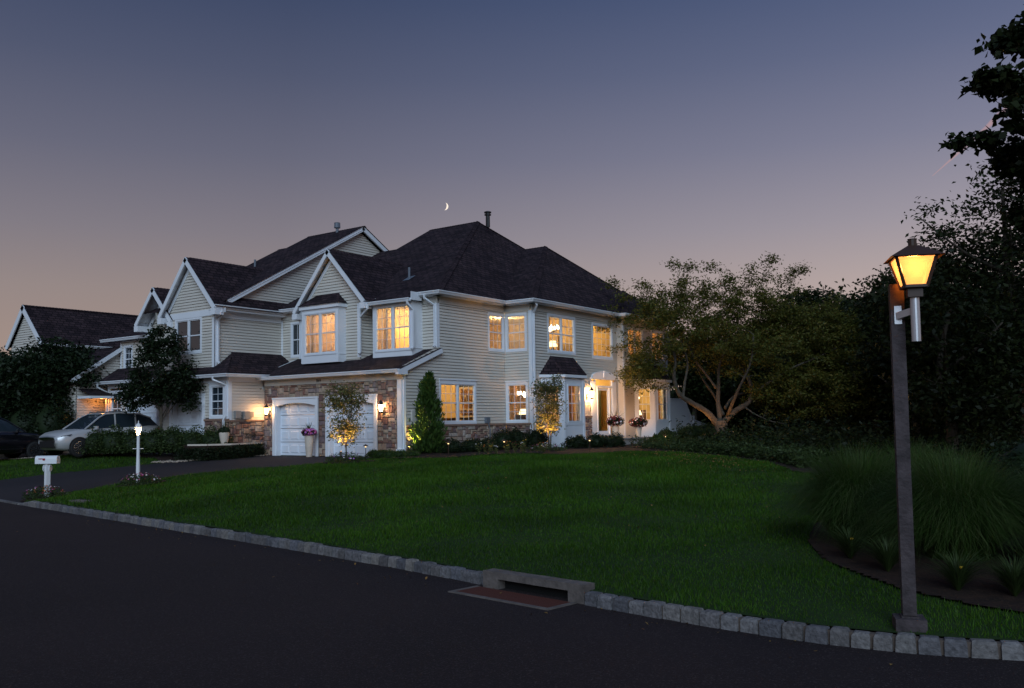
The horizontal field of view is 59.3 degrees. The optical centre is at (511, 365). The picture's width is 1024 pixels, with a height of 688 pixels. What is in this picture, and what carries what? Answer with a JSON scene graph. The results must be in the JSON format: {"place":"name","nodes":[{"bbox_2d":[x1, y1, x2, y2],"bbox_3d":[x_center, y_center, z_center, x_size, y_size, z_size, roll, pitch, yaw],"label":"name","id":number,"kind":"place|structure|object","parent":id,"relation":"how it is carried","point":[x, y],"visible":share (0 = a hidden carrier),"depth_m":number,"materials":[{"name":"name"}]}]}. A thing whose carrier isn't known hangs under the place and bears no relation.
{"place":"outdoors","nodes":[
{"label":"outdoors","id":0,"kind":"place"},
{"bbox_2d":[25,391,74,433],"bbox_3d":[-19.404,2.138,37.917,2.836,2.253,2.108,-3,-4,36],"label":"tall shrub","id":1,"kind":"object","parent":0,"point":[47,418],"visible":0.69,"depth_m":37.47,"materials":[{"name":"green plant"}]},
{"bbox_2d":[0,453,178,460],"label":"driveway","id":2,"kind":"structure","parent":0,"point":[22,455],"depth_m":36.91,"materials":[{"name":"grey asphalt"}]},
{"bbox_2d":[0,417,44,457],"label":"parked car","id":3,"kind":"object","parent":2,"relation":"on","point":[16,441],"visible":0.84,"depth_m":35.39,"materials":[{"name":"black paint"}]},
{"bbox_2d":[38,411,157,456],"bbox_3d":[-15.988,2.620,34.986,2.040,1.708,4.258,-3,-4,36],"label":"parked car","id":4,"kind":"object","parent":2,"relation":"on","point":[70,438],"visible":0.64,"depth_m":34.16,"materials":[{"name":"silver metal"}]},
{"bbox_2d":[0,455,370,502],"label":"driveway","id":5,"kind":"structure","parent":0,"point":[14,489],"depth_m":29.70,"materials":[{"name":"grey asphalt"}]},
{"bbox_2d":[20,493,71,500],"bbox_3d":[-12.491,3.520,24.146,1.285,0.144,1.267,-3,-4,36],"label":"mulch bed","id":6,"kind":"object","parent":5,"relation":"on","point":[43,496],"visible":0.41,"depth_m":24.09,"materials":[{"name":"brown soil"}]},
{"bbox_2d":[21,484,67,500],"bbox_3d":[-12.513,3.403,24.097,1.338,0.451,1.120,-3,-4,36],"label":"flower bed","id":7,"kind":"object","parent":6,"relation":"on","point":[36,494],"visible":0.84,"depth_m":23.95,"materials":[{"name":"green plant"}]},
{"bbox_2d":[35,455,59,496],"bbox_3d":[-12.551,3.016,24.269,0.580,1.185,0.212,-1,-3,-1],"label":"mailbox","id":8,"kind":"object","parent":6,"relation":"on","point":[47,461],"visible":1,"depth_m":24.22,"materials":[{"name":"white metal"}]},
{"bbox_2d":[301,423,316,456],"bbox_3d":[-7.502,2.681,33.081,0.647,1.340,0.702,-3,-4,36],"label":"planter","id":9,"kind":"object","parent":5,"relation":"on","point":[308,432],"visible":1,"depth_m":32.98,"materials":[{"name":"white ceramic"}]},
{"bbox_2d":[16,449,891,664],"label":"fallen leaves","id":10,"kind":"object","parent":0,"point":[608,499],"visible":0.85,"depth_m":22.36,"materials":[{"name":"brown plant"}]},
{"bbox_2d":[0,502,1023,687],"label":"road","id":11,"kind":"structure","parent":0,"point":[93,602],"depth_m":8.46,"materials":[{"name":"grey asphalt"}]},
{"bbox_2d":[0,499,1023,660],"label":"kerb","id":12,"kind":"structure","parent":11,"relation":"on","point":[906,642],"depth_m":8.74,"materials":[{"name":"stone"}]},
{"bbox_2d":[448,568,594,610],"bbox_3d":[0.077,2.537,10.182,1.668,0.254,0.670,-4,-5,44],"label":"storm drain","id":13,"kind":"object","parent":12,"relation":"in","point":[571,591],"visible":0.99,"depth_m":10.19,"materials":[{"name":"concrete"}]},
{"bbox_2d":[0,428,1023,641],"bbox_3d":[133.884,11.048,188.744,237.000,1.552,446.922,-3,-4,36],"label":"lawn","id":14,"kind":"structure","parent":0,"point":[871,625],"depth_m":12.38,"materials":[{"name":"plant"}]},
{"bbox_2d":[0,346,37,457],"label":"tree","id":15,"kind":"object","parent":14,"relation":"on","point":[4,400],"visible":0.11,"depth_m":39.13,"materials":[{"name":"green plant"}]},
{"bbox_2d":[6,394,39,432],"bbox_3d":[-20.797,2.155,38.745,2.706,2.361,1.990,-3,-4,36],"label":"tall shrub","id":16,"kind":"object","parent":14,"relation":"on","point":[20,418],"visible":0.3,"depth_m":38.16,"materials":[{"name":"green plant"}]},
{"bbox_2d":[0,336,109,416],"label":"tree","id":17,"kind":"object","parent":14,"relation":"on","point":[45,374],"visible":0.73,"depth_m":38.24,"materials":[{"name":"green plant"}]},
{"bbox_2d":[44,346,122,452],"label":"townhouse","id":18,"kind":"structure","parent":14,"relation":"on","point":[95,398],"depth_m":38.89,"materials":[{"name":"wood"}]},
{"bbox_2d":[5,304,228,453],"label":"townhouse","id":19,"kind":"structure","parent":14,"relation":"on","point":[92,328],"depth_m":43.99,"materials":[{"name":"plastic"}]},
{"bbox_2d":[117,480,165,486],"bbox_3d":[-10.521,3.330,25.451,1.392,0.122,1.365,-3,-4,36],"label":"mulch bed","id":20,"kind":"object","parent":14,"relation":"on","point":[141,482],"visible":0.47,"depth_m":25.34,"materials":[{"name":"brown soil"}]},
{"bbox_2d":[133,421,143,482],"bbox_3d":[-10.784,2.481,25.928,0.270,1.810,0.194,-3,-4,36],"label":"yard lamp","id":21,"kind":"object","parent":20,"relation":"on","point":[138,424],"visible":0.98,"depth_m":25.90,"materials":[{"name":"white metal"}]},
{"bbox_2d":[118,472,162,485],"bbox_3d":[-10.538,3.212,25.477,1.512,0.417,1.111,-3,-4,36],"label":"flower bed","id":22,"kind":"object","parent":20,"relation":"on","point":[143,479],"visible":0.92,"depth_m":25.27,"materials":[{"name":"green plant"}]},
{"bbox_2d":[102,453,183,460],"bbox_3d":[-13.213,3.436,34.119,4.583,0.241,2.327,-3,-4,28],"label":"mulch bed","id":23,"kind":"object","parent":14,"relation":"on","point":[164,457],"visible":0.53,"depth_m":33.95,"materials":[{"name":"brown plant"}]},
{"bbox_2d":[79,424,108,454],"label":"hedge shrub","id":24,"kind":"object","parent":23,"relation":"on","point":[90,446],"visible":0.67,"depth_m":33.45,"materials":[{"name":"green plant"}]},
{"bbox_2d":[92,424,130,454],"bbox_3d":[-15.052,2.750,33.904,1.711,1.250,1.443,-3,-4,36],"label":"hedge shrub","id":25,"kind":"object","parent":23,"relation":"on","point":[112,442],"visible":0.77,"depth_m":33.47,"materials":[{"name":"green plant"}]},
{"bbox_2d":[118,426,146,454],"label":"hedge shrub","id":26,"kind":"object","parent":23,"relation":"on","point":[128,440],"visible":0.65,"depth_m":33.42,"materials":[{"name":"green plant"}]},
{"bbox_2d":[133,426,164,454],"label":"hedge shrub","id":27,"kind":"object","parent":23,"relation":"on","point":[152,440],"visible":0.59,"depth_m":33.39,"materials":[{"name":"green plant"}]},
{"bbox_2d":[157,425,188,454],"bbox_3d":[-12.637,2.732,33.712,1.788,1.188,1.538,-3,-4,36],"label":"hedge shrub","id":28,"kind":"object","parent":23,"relation":"on","point":[170,437],"visible":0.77,"depth_m":33.37,"materials":[{"name":"green plant"}]},
{"bbox_2d":[174,424,204,453],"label":"hedge shrub","id":29,"kind":"object","parent":23,"relation":"on","point":[194,437],"visible":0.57,"depth_m":33.38,"materials":[{"name":"green plant"}]},
{"bbox_2d":[110,323,205,453],"bbox_3d":[-13.587,0.884,34.824,3.446,5.061,3.081,-3,-4,36],"label":"street tree","id":30,"kind":"object","parent":14,"relation":"on","point":[180,384],"visible":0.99,"depth_m":34.47,"materials":[{"name":"green plant"}]},
{"bbox_2d":[179,442,263,459],"bbox_3d":[-10.935,3.289,34.085,2.093,0.730,3.108,-3,-4,36],"label":"raised bed","id":31,"kind":"object","parent":14,"relation":"on","point":[213,445],"visible":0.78,"depth_m":32.99,"materials":[{"name":"grey stone"}]},
{"bbox_2d":[199,423,233,443],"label":"hedge shrub","id":32,"kind":"object","parent":31,"relation":"on","point":[210,437],"visible":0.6,"depth_m":33.40,"materials":[{"name":"green plant"}]},
{"bbox_2d":[167,442,268,460],"bbox_3d":[-10.643,3.204,33.369,3.854,0.662,1.754,2,-4,-40],"label":"planting","id":33,"kind":"object","parent":31,"relation":"on","point":[218,455],"visible":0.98,"depth_m":32.81,"materials":[{"name":"green plant"}]},
{"bbox_2d":[218,420,229,443],"bbox_3d":[-10.636,2.450,33.377,0.596,0.872,0.554,-1,-3,-4],"label":"planter","id":34,"kind":"object","parent":31,"relation":"on","point":[224,431],"visible":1,"depth_m":33.24,"materials":[{"name":"white ceramic"}]},
{"bbox_2d":[94,222,388,447],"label":"townhouse","id":35,"kind":"structure","parent":14,"relation":"on","point":[225,318],"depth_m":36.23,"materials":[{"name":"plastic"}]},
{"bbox_2d":[110,390,121,410],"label":"window","id":36,"kind":"structure","parent":35,"relation":"in","point":[113,406],"depth_m":38.58,"materials":[{"name":"white glass"}]},
{"bbox_2d":[123,345,132,367],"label":"window","id":37,"kind":"structure","parent":35,"relation":"in","point":[127,355],"depth_m":39.65,"materials":[{"name":"white glass"}]},
{"bbox_2d":[134,404,156,422],"bbox_3d":[-15.187,2.494,37.405,2.000,2.120,0.058,-3,-4,36],"label":"garage door","id":38,"kind":"structure","parent":35,"relation":"in","point":[151,411],"depth_m":37.27,"materials":[{"name":"white"}]},
{"bbox_2d":[175,317,202,354],"bbox_3d":[-12.936,-1.195,35.991,1.790,1.470,0.097,-3,-4,36],"label":"window","id":39,"kind":"structure","parent":35,"relation":"in","point":[191,328],"depth_m":35.90,"materials":[{"name":"white glass"}]},
{"bbox_2d":[178,400,201,432],"bbox_3d":[-12.681,2.348,35.612,1.870,2.120,0.058,-3,-4,36],"label":"garage door","id":40,"kind":"structure","parent":35,"relation":"in","point":[193,418],"depth_m":35.65,"materials":[{"name":"white"}]},
{"bbox_2d":[208,382,224,418],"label":"window","id":41,"kind":"structure","parent":35,"relation":"in","point":[216,390],"depth_m":34.46,"materials":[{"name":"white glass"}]},
{"bbox_2d":[321,460,376,463],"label":"mulch bed","id":42,"kind":"object","parent":14,"relation":"on","point":[349,462],"visible":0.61,"depth_m":28.80,"materials":[{"name":"brown plant"}]},
{"bbox_2d":[319,376,371,459],"bbox_3d":[-5.400,1.742,29.144,1.557,2.784,1.710,1,-4,-34],"label":"tree","id":43,"kind":"object","parent":42,"relation":"on","point":[347,428],"visible":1,"depth_m":29.06,"materials":[{"name":"green plant"}]},
{"bbox_2d":[324,451,366,463],"bbox_3d":[-5.362,2.956,28.900,1.624,0.428,1.188,-3,-4,36],"label":"flower bed","id":44,"kind":"object","parent":42,"relation":"on","point":[343,458],"visible":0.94,"depth_m":28.76,"materials":[{"name":"green plant"}]},
{"bbox_2d":[255,211,678,456],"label":"townhouse","id":45,"kind":"structure","parent":14,"relation":"on","point":[486,324],"depth_m":35.31,"materials":[{"name":"plastic"}]},
{"bbox_2d":[291,322,298,357],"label":"window","id":46,"kind":"structure","parent":45,"relation":"in","point":[294,325],"depth_m":37.22,"materials":[{"name":"white glass"}]},
{"bbox_2d":[281,403,314,455],"bbox_3d":[-8.116,2.389,34.350,2.150,2.050,0.058,-3,-4,36],"label":"garage door","id":47,"kind":"structure","parent":45,"relation":"in","point":[292,440],"depth_m":34.46,"materials":[{"name":"white"}]},
{"bbox_2d":[304,310,336,355],"bbox_3d":[-7.398,-1.261,34.789,1.830,1.670,0.130,-3,-4,36],"label":"window","id":48,"kind":"structure","parent":45,"relation":"in","point":[319,315],"depth_m":34.75,"materials":[{"name":"white glass"}]},
{"bbox_2d":[334,402,372,455],"bbox_3d":[-5.679,2.247,32.606,2.210,2.050,0.058,-3,-4,36],"label":"garage door","id":49,"kind":"structure","parent":45,"relation":"in","point":[368,408],"depth_m":32.39,"materials":[{"name":"white"}]},
{"bbox_2d":[374,303,410,352],"bbox_3d":[-4.383,-1.401,33.208,1.800,1.730,0.130,-3,-4,36],"label":"window","id":50,"kind":"structure","parent":45,"relation":"in","point":[391,308],"depth_m":33.21,"materials":[{"name":"white glass"}]},
{"bbox_2d":[439,378,476,423],"bbox_3d":[-2.013,1.328,33.466,0.127,1.660,2.210,-3,-4,36],"label":"window","id":51,"kind":"structure","parent":45,"relation":"in","point":[456,382],"depth_m":33.50,"materials":[{"name":"white glass"}]},
{"bbox_2d":[487,312,504,351],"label":"window","id":52,"kind":"structure","parent":45,"relation":"in","point":[490,314],"depth_m":35.70,"materials":[{"name":"white wood"}]},
{"bbox_2d":[505,312,526,351],"bbox_3d":[0.188,-1.327,35.771,1.040,1.530,0.135,-3,-4,36],"label":"window","id":53,"kind":"structure","parent":45,"relation":"in","point":[522,332],"depth_m":35.81,"materials":[{"name":"white glass"}]},
{"bbox_2d":[505,380,528,422],"bbox_3d":[0.206,1.422,35.581,1.110,1.660,0.127,-3,-4,36],"label":"window","id":54,"kind":"structure","parent":45,"relation":"in","point":[508,383],"depth_m":35.61,"materials":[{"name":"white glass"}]},
{"bbox_2d":[547,313,575,354],"bbox_3d":[2.025,-1.295,37.102,0.097,1.610,2.130,-3,-4,36],"label":"window","id":55,"kind":"structure","parent":45,"relation":"in","point":[560,351],"depth_m":37.08,"materials":[{"name":"white plastic"}]},
{"bbox_2d":[539,356,587,446],"bbox_3d":[2.279,1.417,36.546,0.855,3.722,3.083,-3,-4,36],"label":"bay window","id":56,"kind":"structure","parent":45,"relation":"in","point":[573,374],"depth_m":36.06,"materials":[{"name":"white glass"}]},
{"bbox_2d":[591,322,612,359],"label":"window","id":57,"kind":"structure","parent":45,"relation":"in","point":[593,324],"depth_m":39.84,"materials":[{"name":"white wood"}]},
{"bbox_2d":[598,388,608,433],"bbox_3d":[4.023,1.981,39.609,0.094,2.010,0.990,-3,-4,36],"label":"storm door","id":58,"kind":"structure","parent":45,"relation":"in","point":[604,389],"depth_m":39.91,"materials":[{"name":"white glass"}]},
{"bbox_2d":[606,407,624,434],"bbox_3d":[4.291,2.335,37.598,0.877,1.355,0.846,0,-3,-11],"label":"planter","id":59,"kind":"object","parent":45,"relation":"on","point":[615,421],"visible":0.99,"depth_m":37.42,"materials":[{"name":"white ceramic"}]},
{"bbox_2d":[626,327,642,359],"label":"window","id":60,"kind":"structure","parent":45,"relation":"in","point":[641,331],"depth_m":41.64,"materials":[{"name":"white wood"}]},
{"bbox_2d":[628,417,647,436],"bbox_3d":[5.512,2.654,39.210,0.886,0.874,0.883,-3,-4,36],"label":"planter","id":61,"kind":"object","parent":45,"relation":"on","point":[638,423],"visible":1,"depth_m":39.09,"materials":[{"name":"white ceramic"}]},
{"bbox_2d":[633,366,671,436],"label":"bay window","id":62,"kind":"structure","parent":45,"relation":"in","point":[654,425],"depth_m":41.52,"materials":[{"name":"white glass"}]},
{"bbox_2d":[371,437,886,471],"bbox_3d":[10.878,3.359,34.234,22.450,0.949,27.489,-3,-4,36],"label":"mulch bed","id":63,"kind":"object","parent":14,"relation":"on","point":[571,450],"visible":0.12,"depth_m":30.80,"materials":[{"name":"brown soil"}]},
{"bbox_2d":[407,370,447,452],"bbox_3d":[-2.887,1.587,31.250,1.616,2.944,1.494,0,-4,-19],"label":"arborvitae","id":64,"kind":"object","parent":63,"relation":"on","point":[423,438],"visible":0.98,"depth_m":31.06,"materials":[{"name":"green plant"}]},
{"bbox_2d":[436,437,467,452],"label":"round shrub","id":65,"kind":"object","parent":63,"relation":"on","point":[455,446],"visible":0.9,"depth_m":30.88,"materials":[{"name":"green plant"}]},
{"bbox_2d":[462,438,485,451],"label":"round shrub","id":66,"kind":"object","parent":63,"relation":"on","point":[472,444],"visible":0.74,"depth_m":31.54,"materials":[{"name":"green plant"}]},
{"bbox_2d":[482,436,502,450],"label":"round shrub","id":67,"kind":"object","parent":63,"relation":"on","point":[485,440],"visible":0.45,"depth_m":32.73,"materials":[{"name":"green plant"}]},
{"bbox_2d":[490,428,516,448],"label":"upright shrub","id":68,"kind":"object","parent":63,"relation":"on","point":[499,437],"visible":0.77,"depth_m":33.76,"materials":[{"name":"green plant"}]},
{"bbox_2d":[511,426,527,448],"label":"upright shrub","id":69,"kind":"object","parent":63,"relation":"on","point":[520,435],"visible":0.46,"depth_m":34.31,"materials":[{"name":"green plant"}]},
{"bbox_2d":[524,429,549,448],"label":"upright shrub","id":70,"kind":"object","parent":63,"relation":"on","point":[535,437],"visible":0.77,"depth_m":34.03,"materials":[{"name":"green plant"}]},
{"bbox_2d":[527,443,567,450],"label":"flower bed","id":71,"kind":"object","parent":63,"relation":"on","point":[549,447],"visible":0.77,"depth_m":32.09,"materials":[{"name":"green plant"}]},
{"bbox_2d":[529,373,567,449],"bbox_3d":[1.330,1.676,32.929,1.420,2.845,1.583,-1,-3,-3],"label":"tree","id":72,"kind":"object","parent":63,"relation":"on","point":[551,402],"visible":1,"depth_m":32.85,"materials":[{"name":"green plant"}]},
{"bbox_2d":[560,434,588,447],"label":"foundation shrub","id":73,"kind":"object","parent":63,"relation":"on","point":[577,441],"visible":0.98,"depth_m":34.28,"materials":[{"name":"green plant"}]},
{"bbox_2d":[581,432,613,447],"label":"foundation shrub","id":74,"kind":"object","parent":63,"relation":"on","point":[598,440],"visible":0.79,"depth_m":34.77,"materials":[{"name":"green plant"}]},
{"bbox_2d":[602,431,625,446],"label":"foundation shrub","id":75,"kind":"object","parent":63,"relation":"on","point":[616,439],"visible":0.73,"depth_m":35.28,"materials":[{"name":"green plant"}]},
{"bbox_2d":[657,427,681,439],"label":"foundation shrub","id":76,"kind":"object","parent":63,"relation":"on","point":[667,431],"visible":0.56,"depth_m":40.90,"materials":[{"name":"green plant"}]},
{"bbox_2d":[675,425,705,438],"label":"foundation shrub","id":77,"kind":"object","parent":63,"relation":"on","point":[695,430],"visible":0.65,"depth_m":42.04,"materials":[{"name":"green plant"}]},
{"bbox_2d":[629,434,828,467],"bbox_3d":[7.418,2.698,29.618,5.434,0.892,15.935,-1,-3,-3],"label":"ground cover","id":78,"kind":"object","parent":63,"relation":"on","point":[785,453],"visible":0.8,"depth_m":27.41,"materials":[{"name":"green plant"}]},
{"bbox_2d":[593,251,890,434],"bbox_3d":[10.265,-0.835,40.537,14.021,8.677,7.218,-1,-3,4],"label":"cherry tree","id":79,"kind":"object","parent":63,"relation":"on","point":[821,346],"visible":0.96,"depth_m":39.51,"materials":[{"name":"green plant"}]},
{"bbox_2d":[792,275,891,435],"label":"tree","id":80,"kind":"object","parent":63,"relation":"on","point":[846,300],"visible":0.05,"depth_m":43.58,"materials":[{"name":"green plant"}]},
{"bbox_2d":[829,267,980,432],"bbox_3d":[17.577,-0.511,39.014,6.809,8.698,7.066,-1,-3,4],"label":"tree","id":81,"kind":"object","parent":63,"relation":"on","point":[864,322],"visible":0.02,"depth_m":38.99,"materials":[{"name":"green plant"}]},
{"bbox_2d":[835,269,1023,461],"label":"tree","id":82,"kind":"object","parent":63,"relation":"on","point":[949,405],"visible":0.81,"depth_m":26.70,"materials":[{"name":"green plant"}]},
{"bbox_2d":[850,227,1023,438],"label":"tree","id":83,"kind":"object","parent":63,"relation":"on","point":[962,246],"visible":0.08,"depth_m":34.18,"materials":[{"name":"green plant"}]},
{"bbox_2d":[670,398,704,434],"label":"board fence","id":84,"kind":"object","parent":14,"relation":"on","point":[679,408],"visible":0.35,"depth_m":45.31,"materials":[{"name":"white wood"}]},
{"bbox_2d":[667,328,735,419],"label":"tree","id":85,"kind":"object","parent":14,"relation":"on","point":[696,386],"visible":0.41,"depth_m":56.98,"materials":[{"name":"green plant"}]},
{"bbox_2d":[707,321,787,430],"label":"tree","id":86,"kind":"object","parent":14,"relation":"on","point":[745,411],"visible":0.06,"depth_m":58.69,"materials":[{"name":"green plant"}]},
{"bbox_2d":[715,329,838,431],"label":"tree","id":87,"kind":"object","parent":14,"relation":"on","point":[735,383],"visible":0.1,"depth_m":51.69,"materials":[{"name":"green plant"}]},
{"bbox_2d":[764,281,892,430],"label":"tree","id":88,"kind":"object","parent":14,"relation":"on","point":[812,296],"visible":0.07,"depth_m":48.51,"materials":[{"name":"green plant"}]},
{"bbox_2d":[670,379,1021,438],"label":"wood","id":89,"kind":"object","parent":14,"relation":"on","point":[702,415],"visible":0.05,"depth_m":63.08,"materials":[{"name":"green plant"}]},
{"bbox_2d":[669,409,1023,471],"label":"understorey","id":90,"kind":"object","parent":14,"relation":"on","point":[818,435],"visible":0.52,"depth_m":28.76,"materials":[{"name":"green plant"}]},
{"bbox_2d":[883,238,944,635],"bbox_3d":[3.487,0.608,7.736,0.451,3.408,0.564,-2,-4,14],"label":"street lamp","id":91,"kind":"object","parent":14,"relation":"on","point":[912,264],"visible":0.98,"depth_m":7.81,"materials":[{"name":"brown metal"}]},
{"bbox_2d":[808,521,1023,611],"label":"mulch bed","id":92,"kind":"object","parent":14,"relation":"on","point":[988,591],"visible":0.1,"depth_m":9.80,"materials":[{"name":"brown wood"}]},
{"bbox_2d":[752,438,926,546],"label":"fountain grass","id":93,"kind":"object","parent":92,"relation":"on","point":[832,487],"depth_m":11.79,"materials":[{"name":"green plant"}]},
{"bbox_2d":[818,522,883,558],"bbox_3d":[4.019,2.105,10.681,0.898,0.390,0.897,-3,-4,36],"label":"daylily","id":94,"kind":"object","parent":92,"relation":"on","point":[848,538],"visible":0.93,"depth_m":10.64,"materials":[{"name":"green plant"}]},
{"bbox_2d":[845,534,926,571],"bbox_3d":[4.150,2.082,9.931,0.908,0.389,0.884,-3,-4,36],"label":"daylily","id":95,"kind":"object","parent":92,"relation":"on","point":[886,556],"visible":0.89,"depth_m":9.87,"materials":[{"name":"green plant"}]},
{"bbox_2d":[918,548,1004,590],"bbox_3d":[4.455,2.054,8.964,0.892,0.390,0.902,-3,-4,36],"label":"daylily","id":96,"kind":"object","parent":92,"relation":"on","point":[957,573],"visible":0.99,"depth_m":8.93,"materials":[{"name":"green plant"}]},
{"bbox_2d":[937,4,1023,235],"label":"maple tree","id":97,"kind":"object","parent":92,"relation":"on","point":[999,80],"visible":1,"depth_m":17.26,"materials":[{"name":"green plant"}]},
{"bbox_2d":[967,553,1023,596],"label":"daylily","id":98,"kind":"object","parent":92,"relation":"on","point":[1011,577],"visible":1,"depth_m":8.63,"materials":[{"name":"green plant"}]},
{"bbox_2d":[973,438,1023,490],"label":"leafy shrub","id":99,"kind":"object","parent":92,"relation":"on","point":[1018,449],"visible":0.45,"depth_m":13.40,"materials":[{"name":"green plant"}]},
{"bbox_2d":[858,435,975,526],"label":"fountain grass","id":100,"kind":"object","parent":14,"relation":"on","point":[914,450],"depth_m":13.15,"materials":[{"name":"green plant"}]},
{"bbox_2d":[886,127,1023,439],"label":"tree","id":101,"kind":"object","parent":14,"relation":"on","point":[973,268],"visible":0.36,"depth_m":31.64,"materials":[{"name":"green plant"}]},
{"bbox_2d":[956,216,1023,376],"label":"tree","id":102,"kind":"object","parent":14,"relation":"on","point":[1000,227],"visible":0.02,"depth_m":42.11,"materials":[{"name":"green plant"}]},
{"bbox_2d":[976,136,1023,380],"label":"tree","id":103,"kind":"object","parent":14,"relation":"on","point":[1012,283],"visible":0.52,"depth_m":28.16,"materials":[{"name":"green plant"}]},
{"bbox_2d":[0,0,1023,414],"label":"sky","id":104,"kind":"structure","parent":0,"point":[619,138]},
{"bbox_2d":[832,438,1023,565],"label":"fountain grass","id":105,"kind":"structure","parent":0,"point":[952,508],"depth_m":10.22,"materials":[{"name":"green plant"}]},
{"bbox_2d":[985,464,1023,554],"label":"fountain grass","id":106,"kind":"object","parent":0,"point":[1015,513],"depth_m":10.23,"materials":[{"name":"green plant"}]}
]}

